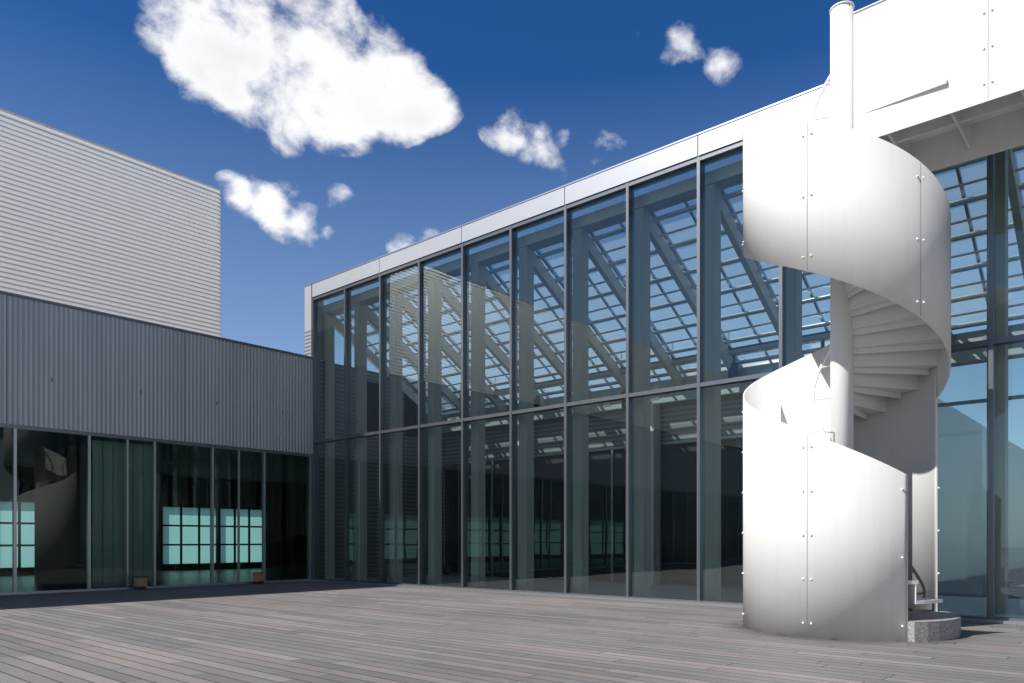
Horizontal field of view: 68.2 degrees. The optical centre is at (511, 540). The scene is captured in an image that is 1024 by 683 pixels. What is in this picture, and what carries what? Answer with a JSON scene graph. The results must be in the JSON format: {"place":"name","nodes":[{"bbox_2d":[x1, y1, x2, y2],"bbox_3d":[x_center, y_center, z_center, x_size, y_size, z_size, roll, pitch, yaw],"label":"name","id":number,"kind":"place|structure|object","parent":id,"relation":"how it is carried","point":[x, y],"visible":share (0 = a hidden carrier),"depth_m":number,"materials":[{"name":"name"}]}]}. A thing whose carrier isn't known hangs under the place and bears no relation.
{"place":"outdoors","nodes":[
{"label":"outdoors","id":0,"kind":"place"},
{"bbox_2d":[0,567,1023,682],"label":"timber decking","id":1,"kind":"structure","parent":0,"point":[305,632],"depth_m":7.42,"materials":[{"name":"grey wood"}]},
{"bbox_2d":[134,576,146,589],"bbox_3d":[-7.572,0.868,15.419,0.201,0.265,0.200,0,0,41],"label":"box","id":2,"kind":"object","parent":1,"relation":"on","point":[140,582],"visible":1,"depth_m":15.36,"materials":[{"name":"brown wood"}]},
{"bbox_2d":[0,290,506,594],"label":"building wing","id":3,"kind":"structure","parent":1,"relation":"on","point":[160,456],"depth_m":17.00,"materials":[{"name":"grey metal"}]},
{"bbox_2d":[0,108,221,336],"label":"building wall","id":4,"kind":"structure","parent":3,"relation":"on","point":[76,230],"depth_m":15.15,"materials":[{"name":"white metal"}]},
{"bbox_2d":[253,572,264,583],"bbox_3d":[-5.825,0.868,17.411,0.201,0.265,0.200,0,0,41],"label":"box","id":5,"kind":"object","parent":1,"relation":"on","point":[258,577],"visible":0.97,"depth_m":17.36,"materials":[{"name":"brown wood"}]},
{"bbox_2d":[304,82,1023,624],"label":"glass building","id":6,"kind":"structure","parent":1,"relation":"on","point":[630,488],"depth_m":15.90,"materials":[{"name":"clear glass"}]},
{"bbox_2d":[852,0,1023,171],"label":"elevated walkway","id":7,"kind":"structure","parent":6,"relation":"attached to","point":[972,51],"depth_m":8.09,"materials":[{"name":"white paint"}]},
{"bbox_2d":[742,1,960,641],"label":"spiral stair","id":8,"kind":"object","parent":1,"relation":"on","point":[839,493],"visible":0.99,"depth_m":7.88,"materials":[{"name":"white metal"}]},
{"bbox_2d":[0,0,1023,449],"label":"sky","id":9,"kind":"structure","parent":0,"point":[336,136],"materials":[{"name":"blue"}]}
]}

